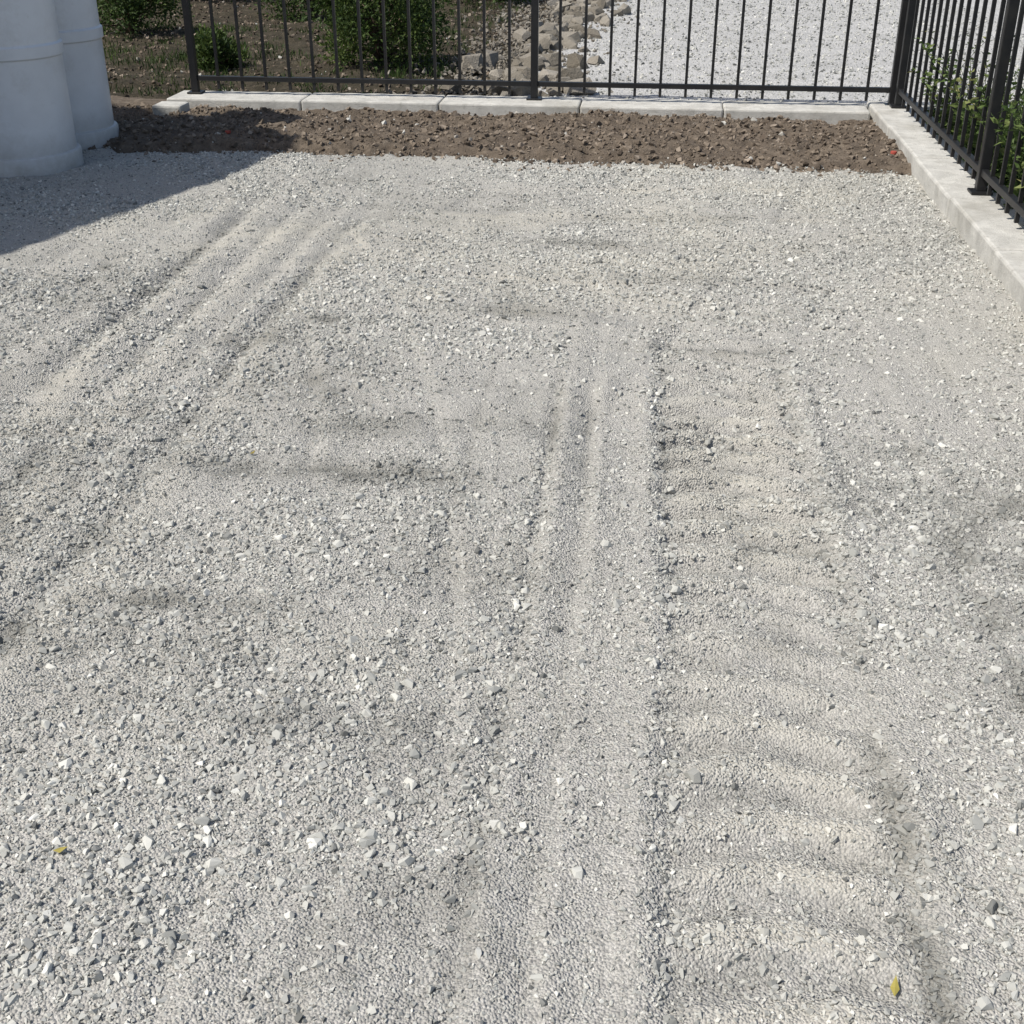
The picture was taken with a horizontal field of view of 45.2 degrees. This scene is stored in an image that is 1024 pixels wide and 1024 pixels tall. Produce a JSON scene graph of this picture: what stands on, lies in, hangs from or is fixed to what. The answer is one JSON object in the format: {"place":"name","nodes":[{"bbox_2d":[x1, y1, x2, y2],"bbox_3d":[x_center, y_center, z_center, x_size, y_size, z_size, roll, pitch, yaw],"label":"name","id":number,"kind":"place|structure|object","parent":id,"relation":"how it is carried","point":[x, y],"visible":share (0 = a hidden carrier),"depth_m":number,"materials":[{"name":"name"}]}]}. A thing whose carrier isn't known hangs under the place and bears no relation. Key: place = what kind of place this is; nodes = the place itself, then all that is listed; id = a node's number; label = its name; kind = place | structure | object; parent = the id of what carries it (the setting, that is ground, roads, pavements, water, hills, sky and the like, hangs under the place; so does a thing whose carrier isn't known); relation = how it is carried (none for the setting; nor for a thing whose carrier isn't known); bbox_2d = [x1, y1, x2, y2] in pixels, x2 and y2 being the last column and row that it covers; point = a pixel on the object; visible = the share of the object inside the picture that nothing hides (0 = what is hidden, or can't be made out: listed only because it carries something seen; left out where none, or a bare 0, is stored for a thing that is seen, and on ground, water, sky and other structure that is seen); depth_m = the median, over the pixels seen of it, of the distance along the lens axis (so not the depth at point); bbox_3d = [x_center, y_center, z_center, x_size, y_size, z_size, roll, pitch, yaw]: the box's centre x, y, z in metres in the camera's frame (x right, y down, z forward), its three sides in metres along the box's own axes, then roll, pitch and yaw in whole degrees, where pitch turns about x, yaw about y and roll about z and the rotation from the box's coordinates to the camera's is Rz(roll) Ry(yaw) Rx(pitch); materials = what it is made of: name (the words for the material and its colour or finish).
{"place":"outdoors","nodes":[
{"label":"outdoors","id":0,"kind":"place"},
{"bbox_2d":[110,95,166,108],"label":"shaded earth","id":1,"kind":"structure","parent":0,"point":[120,100],"depth_m":8.66,"materials":[{"name":"soil"}]},
{"bbox_2d":[98,0,558,98],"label":"planting bed","id":2,"kind":"object","parent":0,"point":[223,12],"visible":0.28,"depth_m":10.94,"materials":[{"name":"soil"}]},
{"bbox_2d":[96,0,194,37],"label":"shrub","id":3,"kind":"object","parent":2,"relation":"on","point":[129,12],"visible":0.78,"depth_m":11.60,"materials":[{"name":"green plant"}]},
{"bbox_2d":[179,22,251,71],"bbox_3d":[-2.409,-3.771,10.002,0.627,0.382,0.611,3,28,6],"label":"shrub","id":4,"kind":"object","parent":2,"relation":"on","point":[227,52],"visible":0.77,"depth_m":9.93,"materials":[{"name":"green plant"}]},
{"bbox_2d":[249,0,329,22],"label":"shrub","id":5,"kind":"object","parent":2,"relation":"on","point":[290,5],"visible":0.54,"depth_m":13.21,"materials":[{"name":"green plant"}]},
{"bbox_2d":[325,2,379,34],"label":"shrub","id":6,"kind":"object","parent":2,"relation":"on","point":[346,19],"visible":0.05,"depth_m":11.91,"materials":[{"name":"green plant"}]},
{"bbox_2d":[293,0,463,73],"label":"shrub","id":7,"kind":"object","parent":2,"relation":"on","point":[396,19],"visible":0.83,"depth_m":9.81,"materials":[{"name":"green plant"}]},
{"bbox_2d":[447,0,530,9],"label":"shrub","id":8,"kind":"object","parent":2,"relation":"on","point":[494,1],"visible":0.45,"depth_m":14.12,"materials":[{"name":"green plant"}]},
{"bbox_2d":[360,0,640,96],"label":"rock border","id":9,"kind":"object","parent":2,"relation":"on","point":[573,19],"visible":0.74,"depth_m":10.56,"materials":[{"name":"beige stone"}]},
{"bbox_2d":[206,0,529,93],"bbox_3d":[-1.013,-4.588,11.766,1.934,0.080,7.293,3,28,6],"label":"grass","id":10,"kind":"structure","parent":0,"point":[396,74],"depth_m":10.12,"materials":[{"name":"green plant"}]},
{"bbox_2d":[0,146,1023,1023],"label":"gravel lot","id":11,"kind":"structure","parent":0,"point":[558,592],"depth_m":2.85,"materials":[{"name":"grey gravel"}]},
{"bbox_2d":[0,0,83,177],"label":"water tank","id":12,"kind":"object","parent":11,"relation":"on","point":[37,134],"visible":0.99,"depth_m":6.55,"materials":[{"name":"plastic"}]},
{"bbox_2d":[54,0,118,149],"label":"water tank","id":13,"kind":"object","parent":11,"relation":"on","point":[80,29],"visible":0.37,"depth_m":7.18,"materials":[{"name":"plastic"}]},
{"bbox_2d":[53,450,899,996],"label":"fallen leaves","id":14,"kind":"object","parent":11,"relation":"on","point":[893,984],"visible":1,"depth_m":1.85,"materials":[{"name":"yellow plant"}]},
{"bbox_2d":[88,102,911,177],"bbox_3d":[-0.750,-2.268,7.458,6.030,0.162,1.850,3,28,6],"label":"soil bed","id":15,"kind":"object","parent":11,"relation":"on","point":[599,136],"visible":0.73,"depth_m":7.35,"materials":[{"name":"brown soil"}]},
{"bbox_2d":[152,101,189,115],"bbox_3d":[-2.264,-2.648,8.180,0.200,0.140,0.180,3,28,6],"label":"concrete block","id":16,"kind":"object","parent":15,"relation":"on","point":[161,108],"depth_m":8.09,"materials":[{"name":"grey concrete"}]},
{"bbox_2d":[524,0,1023,109],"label":"pavement","id":17,"kind":"structure","parent":0,"point":[754,40],"depth_m":10.92,"materials":[{"name":"grey gravel"}]},
{"bbox_2d":[921,100,1022,224],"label":"grass","id":18,"kind":"structure","parent":0,"point":[982,138],"depth_m":7.41,"materials":[{"name":"green plant"}]},
{"label":"ground","id":19,"kind":"structure","parent":0,"visible":0},
{"bbox_2d":[167,90,869,124],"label":"concrete kerb","id":20,"kind":"structure","parent":19,"relation":"on","point":[828,113],"depth_m":8.20,"materials":[{"name":"grey concrete"}]},
{"bbox_2d":[181,0,907,104],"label":"metal fence","id":21,"kind":"object","parent":20,"relation":"on","point":[534,83],"visible":0.92,"depth_m":8.18,"materials":[{"name":"black metal"}]},
{"bbox_2d":[866,101,1023,313],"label":"concrete kerb","id":22,"kind":"structure","parent":19,"relation":"on","point":[989,230],"depth_m":5.84,"materials":[{"name":"grey concrete"}]},
{"bbox_2d":[889,0,1023,222],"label":"metal fence","id":23,"kind":"object","parent":22,"relation":"on","point":[981,166],"visible":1,"depth_m":6.07,"materials":[{"name":"black metal"}]},
{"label":"verge","id":24,"kind":"structure","parent":0,"visible":0},
{"bbox_2d":[907,37,965,140],"bbox_3d":[2.400,-2.329,6.962,0.384,0.699,0.306,3,28,6],"label":"weed plant","id":25,"kind":"object","parent":24,"relation":"on","point":[930,74],"visible":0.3,"depth_m":6.93,"materials":[{"name":"green plant"}]},
{"bbox_2d":[923,46,980,168],"bbox_3d":[2.339,-2.081,6.487,0.411,0.674,0.266,3,28,6],"label":"weed plant","id":26,"kind":"object","parent":24,"relation":"on","point":[955,105],"visible":0.36,"depth_m":6.46,"materials":[{"name":"green plant"}]},
{"bbox_2d":[916,32,991,117],"bbox_3d":[2.718,-2.689,7.702,0.376,0.620,0.256,-3,28,-5],"label":"weed plant","id":27,"kind":"object","parent":24,"relation":"on","point":[934,109],"visible":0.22,"depth_m":7.70,"materials":[{"name":"green plant"}]},
{"bbox_2d":[925,31,986,129],"bbox_3d":[2.677,-2.506,7.308,0.238,0.675,0.473,-20,34,-33],"label":"weed plant","id":28,"kind":"object","parent":24,"relation":"on","point":[968,77],"visible":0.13,"depth_m":7.27,"materials":[{"name":"green plant"}]},
{"bbox_2d":[945,50,978,161],"bbox_3d":[2.459,-2.189,6.705,0.337,0.694,0.190,-15,31,-26],"label":"weed plant","id":29,"kind":"object","parent":24,"relation":"on","point":[959,131],"visible":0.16,"depth_m":6.75,"materials":[{"name":"green plant"}]},
{"bbox_2d":[946,65,1023,184],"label":"weed plant","id":30,"kind":"object","parent":24,"relation":"on","point":[970,110],"visible":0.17,"depth_m":6.04,"materials":[{"name":"green plant"}]},
{"bbox_2d":[971,52,1009,125],"bbox_3d":[2.761,-2.404,7.197,0.248,0.590,0.234,3,28,6],"label":"weed plant","id":31,"kind":"object","parent":24,"relation":"on","point":[977,75],"visible":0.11,"depth_m":7.13,"materials":[{"name":"green plant"}]},
{"bbox_2d":[964,59,1018,143],"bbox_3d":[2.753,-2.373,7.164,0.286,0.578,0.309,3,28,6],"label":"weed plant","id":32,"kind":"object","parent":24,"relation":"on","point":[990,93],"visible":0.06,"depth_m":7.14,"materials":[{"name":"green plant"}]},
{"bbox_2d":[965,79,1023,198],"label":"weed plant","id":33,"kind":"object","parent":24,"relation":"on","point":[1001,150],"visible":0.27,"depth_m":5.82,"materials":[{"name":"green plant"}]},
{"bbox_2d":[979,36,1023,147],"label":"weed plant","id":34,"kind":"object","parent":24,"relation":"on","point":[1009,99],"visible":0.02,"depth_m":6.57,"materials":[{"name":"green plant"}]},
{"bbox_2d":[984,62,1023,184],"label":"weed plant","id":35,"kind":"object","parent":24,"relation":"on","point":[986,75],"visible":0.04,"depth_m":6.03,"materials":[{"name":"green plant"}]},
{"bbox_2d":[990,91,1023,208],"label":"weed plant","id":36,"kind":"object","parent":24,"relation":"on","point":[1011,156],"visible":0.38,"depth_m":5.54,"materials":[{"name":"green plant"}]},
{"bbox_2d":[999,100,1023,187],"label":"weed plant","id":37,"kind":"object","parent":24,"relation":"on","point":[1016,127],"visible":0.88,"depth_m":5.18,"materials":[{"name":"green plant"}]},
{"bbox_2d":[1008,57,1023,179],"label":"weed plant","id":38,"kind":"object","parent":24,"relation":"on","point":[1018,122],"visible":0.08,"depth_m":6.26,"materials":[{"name":"green plant"}]}
]}

